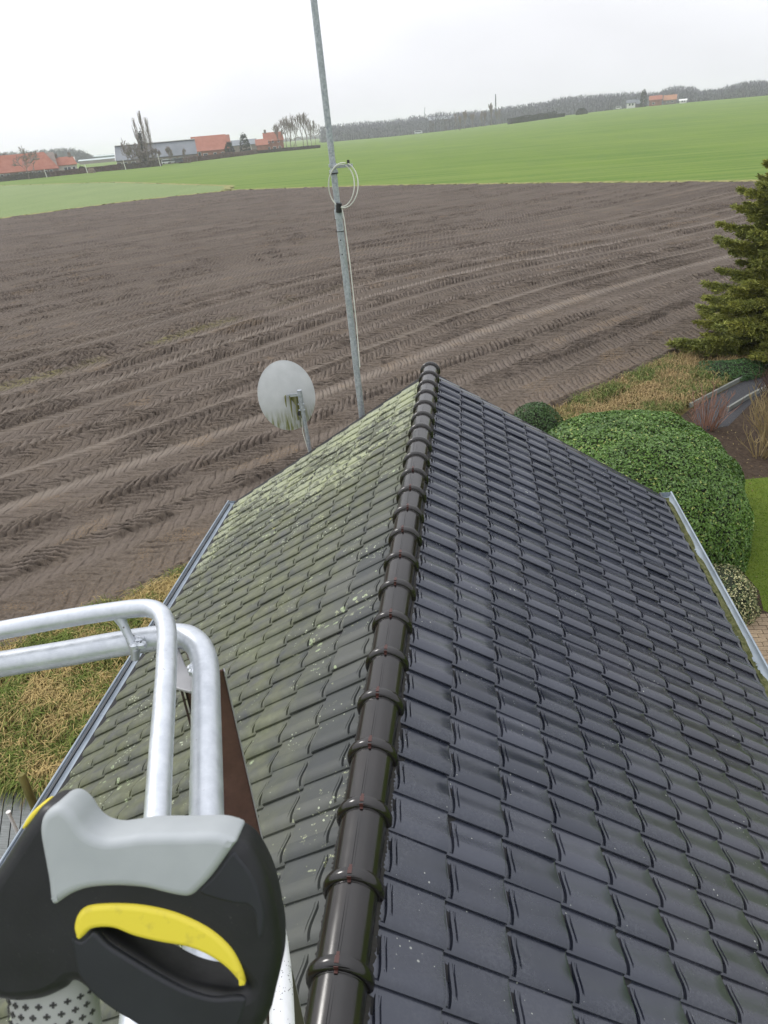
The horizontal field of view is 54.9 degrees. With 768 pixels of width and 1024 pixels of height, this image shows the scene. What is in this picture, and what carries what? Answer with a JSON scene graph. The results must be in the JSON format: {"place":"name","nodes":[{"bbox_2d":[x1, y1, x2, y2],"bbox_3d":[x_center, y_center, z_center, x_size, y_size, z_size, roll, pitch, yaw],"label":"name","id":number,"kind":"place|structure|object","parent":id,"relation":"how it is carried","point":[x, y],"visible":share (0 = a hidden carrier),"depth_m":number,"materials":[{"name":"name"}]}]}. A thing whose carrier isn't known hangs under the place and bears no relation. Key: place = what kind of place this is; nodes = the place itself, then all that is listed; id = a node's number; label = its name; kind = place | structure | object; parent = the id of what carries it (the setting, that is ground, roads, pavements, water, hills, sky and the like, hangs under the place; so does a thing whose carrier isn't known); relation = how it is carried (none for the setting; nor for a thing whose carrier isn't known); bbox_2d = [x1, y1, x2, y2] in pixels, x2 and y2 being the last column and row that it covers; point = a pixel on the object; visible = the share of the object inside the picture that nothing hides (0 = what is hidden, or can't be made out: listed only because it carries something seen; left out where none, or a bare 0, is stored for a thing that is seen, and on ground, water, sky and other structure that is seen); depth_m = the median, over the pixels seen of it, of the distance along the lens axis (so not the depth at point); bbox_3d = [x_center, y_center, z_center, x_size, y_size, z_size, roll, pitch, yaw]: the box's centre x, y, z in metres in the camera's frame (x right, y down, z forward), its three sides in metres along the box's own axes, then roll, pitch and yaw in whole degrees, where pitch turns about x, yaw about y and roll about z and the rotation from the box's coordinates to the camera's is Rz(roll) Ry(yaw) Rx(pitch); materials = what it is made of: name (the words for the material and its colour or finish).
{"place":"outdoors","nodes":[
{"label":"outdoors","id":0,"kind":"place"},
{"bbox_2d":[0,561,186,817],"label":"rough grass","id":1,"kind":"structure","parent":0,"point":[39,697],"depth_m":11.31,"materials":[{"name":"green plant"}]},
{"bbox_2d":[0,352,747,756],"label":"verge","id":2,"kind":"structure","parent":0,"point":[686,408],"depth_m":21.48,"materials":[{"name":"brown plant"}]},
{"bbox_2d":[0,788,40,858],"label":"deck","id":3,"kind":"structure","parent":2,"relation":"on","point":[7,834],"depth_m":9.63,"materials":[{"name":"grey wood"}]},
{"bbox_2d":[6,810,18,833],"bbox_3d":[-4.640,3.905,9.252,0.057,0.430,0.060,-1,28,7],"label":"white pipe","id":4,"kind":"object","parent":3,"relation":"on","point":[12,821],"visible":0.79,"depth_m":9.21,"materials":[{"name":"plastic"}]},
{"bbox_2d":[18,772,36,809],"bbox_3d":[-4.339,3.633,9.158,0.102,1.050,0.100,-1,28,7],"label":"wooden post","id":5,"kind":"object","parent":3,"relation":"on","point":[27,789],"visible":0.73,"depth_m":8.99,"materials":[{"name":"brown wood"}]},
{"bbox_2d":[512,401,562,432],"bbox_3d":[3.587,-1.748,17.410,1.605,1.771,1.629,-1,28,7],"label":"round shrub","id":6,"kind":"object","parent":2,"relation":"on","point":[537,415],"visible":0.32,"depth_m":16.90,"materials":[{"name":"green plant"}]},
{"bbox_2d":[689,364,767,407],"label":"edging board","id":7,"kind":"object","parent":2,"relation":"on","point":[727,385],"visible":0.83,"depth_m":21.67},
{"bbox_2d":[695,358,767,381],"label":"green groundcover","id":8,"kind":"object","parent":2,"relation":"on","point":[745,367],"visible":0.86,"depth_m":22.63,"materials":[{"name":"green plant"}]},
{"bbox_2d":[0,181,756,647],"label":"ploughed field","id":9,"kind":"structure","parent":0,"point":[142,347],"depth_m":32.59,"materials":[{"name":"soil"}]},
{"bbox_2d":[0,179,757,218],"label":"field margin","id":10,"kind":"object","parent":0,"point":[745,180],"visible":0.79,"depth_m":97.66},
{"bbox_2d":[0,362,767,1023],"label":"house","id":11,"kind":"structure","parent":0,"point":[496,682],"depth_m":5.07,"materials":[{"name":"tile"}]},
{"bbox_2d":[257,360,314,451],"bbox_3d":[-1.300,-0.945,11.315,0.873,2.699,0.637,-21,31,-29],"label":"satellite dish","id":12,"kind":"object","parent":11,"relation":"attached to","point":[286,394],"visible":0.94,"depth_m":10.91,"materials":[{"name":"paint"}]},
{"bbox_2d":[310,0,364,417],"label":"antenna mast","id":13,"kind":"object","parent":11,"relation":"attached to","point":[339,207],"visible":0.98,"depth_m":9.47,"materials":[{"name":"grey metal"}]},
{"bbox_2d":[0,95,767,364],"bbox_3d":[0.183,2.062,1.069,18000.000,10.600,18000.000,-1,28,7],"label":"ground","id":14,"kind":"structure","parent":0,"point":[724,139],"depth_m":196.02,"materials":[{"name":"green plant"}]},
{"bbox_2d":[0,171,49,181],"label":"hedge","id":15,"kind":"object","parent":14,"relation":"on","point":[32,175],"visible":0.96,"depth_m":349.90,"materials":[{"name":"plant"}]},
{"bbox_2d":[12,147,38,178],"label":"bare tree","id":16,"kind":"object","parent":14,"relation":"on","point":[23,157],"visible":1,"depth_m":341.81,"materials":[{"name":"plant"}]},
{"bbox_2d":[0,152,58,175],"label":"farmhouse","id":17,"kind":"object","parent":14,"relation":"on","point":[46,162],"visible":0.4,"depth_m":359.09,"materials":[{"name":"red brick"}]},
{"bbox_2d":[0,147,94,162],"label":"distant wood","id":18,"kind":"object","parent":14,"relation":"on","point":[78,155],"visible":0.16,"depth_m":942.52,"materials":[{"name":"grey plant"}]},
{"bbox_2d":[54,152,76,170],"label":"farmhouse","id":19,"kind":"object","parent":14,"relation":"on","point":[68,162],"visible":0.65,"depth_m":368.59,"materials":[{"name":"red tile"}]},
{"bbox_2d":[49,167,86,176],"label":"hedge","id":20,"kind":"object","parent":14,"relation":"on","point":[69,172],"visible":0.97,"depth_m":360.97,"materials":[{"name":"plant"}]},
{"bbox_2d":[87,168,95,172],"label":"straw heap","id":21,"kind":"object","parent":14,"relation":"on","point":[90,170],"visible":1,"depth_m":357.70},
{"bbox_2d":[78,157,114,164],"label":"greenhouse","id":22,"kind":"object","parent":14,"relation":"on","point":[97,160],"visible":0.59,"depth_m":768.21,"materials":[{"name":"white glass"}]},
{"bbox_2d":[87,164,121,171],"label":"hedge","id":23,"kind":"object","parent":14,"relation":"on","point":[108,168],"visible":0.86,"depth_m":369.44,"materials":[{"name":"plant"}]},
{"bbox_2d":[94,154,114,157],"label":"greenhouse","id":24,"kind":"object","parent":14,"relation":"on","point":[104,156],"visible":0.23,"depth_m":1025.15,"materials":[{"name":"white glass"}]},
{"bbox_2d":[0,182,223,217],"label":"crop strip","id":25,"kind":"object","parent":14,"relation":"on","point":[15,200],"visible":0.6,"depth_m":157.93,"materials":[{"name":"green plant"}]},
{"bbox_2d":[0,182,234,190],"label":"crop strip edge","id":26,"kind":"object","parent":25,"relation":"on","point":[227,187],"visible":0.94,"depth_m":183.96,"materials":[{"name":"green plant"}]},
{"bbox_2d":[120,138,134,163],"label":"bare tree","id":27,"kind":"object","parent":14,"relation":"on","point":[123,148],"visible":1,"depth_m":371.90,"materials":[{"name":"plant"}]},
{"bbox_2d":[128,143,141,162],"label":"bare tree","id":28,"kind":"object","parent":14,"relation":"on","point":[137,147],"visible":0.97,"depth_m":374.97,"materials":[{"name":"plant"}]},
{"bbox_2d":[131,119,145,161],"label":"bare poplar","id":29,"kind":"object","parent":14,"relation":"on","point":[136,135],"visible":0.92,"depth_m":375.74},
{"bbox_2d":[121,159,161,169],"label":"hedge","id":30,"kind":"object","parent":14,"relation":"on","point":[153,163],"visible":0.94,"depth_m":371.64,"materials":[{"name":"plant"}]},
{"bbox_2d":[137,131,146,161],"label":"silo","id":31,"kind":"object","parent":14,"relation":"on","point":[140,137],"visible":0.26,"depth_m":385.24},
{"bbox_2d":[137,111,150,159],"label":"bare poplar","id":32,"kind":"object","parent":14,"relation":"on","point":[145,144],"visible":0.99,"depth_m":376.25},
{"bbox_2d":[139,147,153,160],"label":"bare tree","id":33,"kind":"object","parent":14,"relation":"on","point":[144,151],"visible":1,"depth_m":378.62,"materials":[{"name":"plant"}]},
{"bbox_2d":[143,117,155,160],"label":"bare poplar","id":34,"kind":"object","parent":14,"relation":"on","point":[148,135],"visible":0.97,"depth_m":379.17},
{"bbox_2d":[150,149,161,160],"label":"bare tree","id":35,"kind":"object","parent":14,"relation":"on","point":[156,151],"visible":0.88,"depth_m":382.90,"materials":[{"name":"plant"}]},
{"bbox_2d":[114,139,197,164],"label":"barn","id":36,"kind":"structure","parent":14,"relation":"on","point":[178,146],"depth_m":412.09,"materials":[{"name":"grey metal"}]},
{"bbox_2d":[165,146,172,162],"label":"bare tree","id":37,"kind":"object","parent":14,"relation":"on","point":[168,150],"visible":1,"depth_m":381.01,"materials":[{"name":"plant"}]},
{"bbox_2d":[174,158,182,162],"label":"parked car","id":38,"kind":"object","parent":14,"relation":"on","point":[179,160],"visible":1,"depth_m":395.85,"materials":[{"name":"paint"}]},
{"bbox_2d":[182,148,190,162],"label":"bare tree","id":39,"kind":"object","parent":14,"relation":"on","point":[184,152],"visible":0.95,"depth_m":384.69,"materials":[{"name":"plant"}]},
{"bbox_2d":[92,135,318,155],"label":"distant wood","id":40,"kind":"object","parent":14,"relation":"on","point":[298,139],"visible":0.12,"depth_m":1737.86,"materials":[{"name":"plant"}]},
{"bbox_2d":[190,134,230,156],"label":"barn","id":41,"kind":"structure","parent":14,"relation":"on","point":[210,145],"depth_m":459.20,"materials":[{"name":"red tile"}]},
{"bbox_2d":[178,149,257,162],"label":"hedge","id":42,"kind":"object","parent":14,"relation":"on","point":[216,156],"visible":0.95,"depth_m":436.44,"materials":[{"name":"plant"}]},
{"bbox_2d":[224,141,234,153],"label":"evergreen tree","id":43,"kind":"object","parent":14,"relation":"on","point":[228,144],"visible":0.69,"depth_m":452.51,"materials":[{"name":"green plant"}]},
{"bbox_2d":[231,138,256,151],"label":"shed","id":44,"kind":"structure","parent":14,"relation":"on","point":[235,144],"depth_m":548.88,"materials":[{"name":"grey brick"}]},
{"bbox_2d":[239,132,250,151],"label":"evergreen tree","id":45,"kind":"object","parent":14,"relation":"on","point":[243,140],"visible":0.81,"depth_m":492.63,"materials":[{"name":"green plant"}]},
{"bbox_2d":[255,138,268,149],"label":"annex","id":46,"kind":"object","parent":14,"relation":"on","point":[261,144],"visible":0.87,"depth_m":493.44,"materials":[{"name":"red tile"}]},
{"bbox_2d":[262,130,283,149],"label":"brick house","id":47,"kind":"structure","parent":14,"relation":"on","point":[273,142],"depth_m":497.17,"materials":[{"name":"red brick"}]},
{"bbox_2d":[271,122,283,147],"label":"bare tree","id":48,"kind":"object","parent":14,"relation":"on","point":[278,128],"visible":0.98,"depth_m":493.04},
{"bbox_2d":[278,117,289,146],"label":"bare tree","id":49,"kind":"object","parent":14,"relation":"on","point":[284,123],"visible":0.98,"depth_m":494.02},
{"bbox_2d":[282,115,293,145],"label":"bare tree","id":50,"kind":"object","parent":14,"relation":"on","point":[290,129],"visible":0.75,"depth_m":505.33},
{"bbox_2d":[258,145,319,153],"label":"hedge","id":51,"kind":"object","parent":14,"relation":"on","point":[289,149],"visible":0.96,"depth_m":489.73,"materials":[{"name":"plant"}]},
{"bbox_2d":[290,114,298,146],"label":"bare tree","id":52,"kind":"object","parent":14,"relation":"on","point":[293,127],"visible":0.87,"depth_m":495.85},
{"bbox_2d":[293,112,305,145],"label":"bare tree","id":53,"kind":"object","parent":14,"relation":"on","point":[299,121],"visible":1,"depth_m":495.37,"materials":[{"name":"plant"}]},
{"bbox_2d":[298,113,307,145],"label":"bare tree","id":54,"kind":"object","parent":14,"relation":"on","point":[305,122],"visible":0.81,"depth_m":502.34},
{"bbox_2d":[305,116,313,144],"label":"bare tree","id":55,"kind":"object","parent":14,"relation":"on","point":[309,129],"visible":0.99,"depth_m":495.48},
{"bbox_2d":[311,119,319,142],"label":"bare tree","id":56,"kind":"object","parent":14,"relation":"on","point":[314,127],"visible":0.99,"depth_m":498.91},
{"bbox_2d":[428,115,455,131],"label":"barn","id":57,"kind":"structure","parent":14,"relation":"on","point":[445,126],"depth_m":806.25,"materials":[{"name":"grey"}]},
{"bbox_2d":[462,110,466,126],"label":"young tree","id":58,"kind":"object","parent":14,"relation":"on","point":[464,114],"visible":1,"depth_m":674.46,"materials":[{"name":"plant"}]},
{"bbox_2d":[469,113,474,128],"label":"young tree","id":59,"kind":"object","parent":14,"relation":"on","point":[471,116],"visible":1,"depth_m":679.46,"materials":[{"name":"plant"}]},
{"bbox_2d":[488,102,492,125],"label":"young tree","id":60,"kind":"object","parent":14,"relation":"on","point":[490,106],"visible":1,"depth_m":687.29,"materials":[{"name":"plant"}]},
{"bbox_2d":[507,111,556,123],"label":"hedge","id":61,"kind":"object","parent":14,"relation":"on","point":[535,117],"visible":0.98,"depth_m":653.11,"materials":[{"name":"plant"}]},
{"bbox_2d":[319,79,767,142],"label":"distant wood","id":62,"kind":"object","parent":14,"relation":"on","point":[567,106],"visible":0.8,"depth_m":792.01,"materials":[{"name":"grey plant"}]},
{"bbox_2d":[556,113,564,117],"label":"shed","id":63,"kind":"object","parent":14,"relation":"on","point":[561,115],"visible":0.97,"depth_m":665.63,"materials":[{"name":"grey"}]},
{"bbox_2d":[576,108,587,114],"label":"shrub","id":64,"kind":"object","parent":14,"relation":"on","point":[580,111],"visible":0.98,"depth_m":656.21,"materials":[{"name":"green plant"}]},
{"bbox_2d":[626,99,635,108],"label":"white house","id":65,"kind":"structure","parent":14,"relation":"on","point":[630,103],"depth_m":689.46,"materials":[{"name":"paint"}]},
{"bbox_2d":[635,99,644,107],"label":"dark house","id":66,"kind":"structure","parent":14,"relation":"on","point":[638,102],"depth_m":691.19,"materials":[{"name":"grey"}]},
{"bbox_2d":[640,90,646,106],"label":"evergreen tree","id":67,"kind":"object","parent":14,"relation":"on","point":[644,93],"visible":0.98,"depth_m":679.17,"materials":[{"name":"green plant"}]},
{"bbox_2d":[649,95,662,105],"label":"cottage","id":68,"kind":"structure","parent":14,"relation":"on","point":[655,100],"depth_m":691.15,"materials":[{"name":"red tile"}]},
{"bbox_2d":[663,94,676,104],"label":"cottage","id":69,"kind":"structure","parent":14,"relation":"on","point":[669,99],"depth_m":691.61,"materials":[{"name":"orange brick"}]},
{"bbox_2d":[679,99,686,102],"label":"white shed","id":70,"kind":"structure","parent":14,"relation":"on","point":[682,100],"depth_m":680.67,"materials":[{"name":"paint"}]},
{"bbox_2d":[667,159,767,376],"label":"conifer","id":71,"kind":"object","parent":14,"relation":"on","point":[743,328],"visible":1,"depth_m":23.22,"materials":[{"name":"green plant"}]},
{"bbox_2d":[0,0,767,155],"label":"sky","id":72,"kind":"structure","parent":0,"point":[75,74],"materials":[{"name":"white"}]},
{"bbox_2d":[548,337,759,421],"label":"rough grass","id":73,"kind":"structure","parent":0,"point":[665,384],"depth_m":21.97,"materials":[{"name":"beige plant"}]},
{"bbox_2d":[680,394,767,613],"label":"flower bed","id":74,"kind":"object","parent":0,"point":[731,445],"visible":0.2,"depth_m":18.43,"materials":[{"name":"soil"}]},
{"bbox_2d":[547,409,754,573],"bbox_3d":[4.878,-0.740,14.772,4.649,2.215,5.167,-1,28,7],"label":"clipped hedge","id":75,"kind":"object","parent":74,"relation":"on","point":[685,464],"visible":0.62,"depth_m":13.39,"materials":[{"name":"green plant"}]},
{"bbox_2d":[687,381,743,430],"bbox_3d":[8.499,-2.699,19.070,1.281,1.168,1.424,18,35,37],"label":"bare shrub","id":76,"kind":"object","parent":74,"relation":"on","point":[706,423],"visible":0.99,"depth_m":19.09,"materials":[{"name":"brown plant"}]},
{"bbox_2d":[713,562,760,625],"bbox_3d":[5.769,1.276,12.510,1.078,0.563,1.607,-1,28,7],"label":"variegated bush","id":77,"kind":"object","parent":74,"relation":"on","point":[739,589],"visible":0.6,"depth_m":12.15,"materials":[{"name":"green plant"}]},
{"bbox_2d":[718,425,762,597],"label":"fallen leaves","id":78,"kind":"object","parent":74,"relation":"on","point":[747,476],"visible":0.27,"depth_m":17.46,"materials":[{"name":"brown plant"}]},
{"bbox_2d":[736,415,767,458],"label":"bare shrub","id":79,"kind":"object","parent":74,"relation":"on","point":[765,453],"visible":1,"depth_m":17.48,"materials":[{"name":"plant"}]},
{"bbox_2d":[743,381,767,446],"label":"bare shrub","id":80,"kind":"object","parent":74,"relation":"on","point":[762,410],"visible":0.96,"depth_m":17.81,"materials":[{"name":"plant"}]},
{"bbox_2d":[752,354,767,403],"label":"bare shrub","id":81,"kind":"object","parent":74,"relation":"on","point":[763,381],"visible":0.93,"depth_m":19.67,"materials":[{"name":"brown plant"}]},
{"bbox_2d":[695,375,767,430],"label":"garden path","id":82,"kind":"structure","parent":0,"point":[742,389],"depth_m":20.94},
{"bbox_2d":[726,385,766,410],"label":"edging board","id":83,"kind":"object","parent":82,"relation":"on","point":[737,402],"visible":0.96,"depth_m":20.79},
{"bbox_2d":[737,476,767,611],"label":"lawn","id":84,"kind":"structure","parent":0,"point":[759,494],"depth_m":14.30,"materials":[{"name":"green plant"}]},
{"bbox_2d":[746,614,767,663],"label":"paving","id":85,"kind":"structure","parent":0,"point":[758,629],"depth_m":11.76,"materials":[{"name":"brick"}]},
{"bbox_3d":[-0.424,4.867,1.254,1.600,5.500,2.400,-1,28,7],"label":"lift boom","id":86,"kind":"object","parent":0,"visible":0},
{"bbox_2d":[0,599,304,1023],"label":"platform railing","id":87,"kind":"object","parent":86,"relation":"on","point":[219,782],"visible":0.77,"depth_m":1.29,"materials":[{"name":"metal"}]},
{"bbox_2d":[0,789,285,1023],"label":"tool handle","id":88,"kind":"object","parent":87,"relation":"on","point":[97,904],"visible":1,"depth_m":0.42,"materials":[{"name":"black plastic"}]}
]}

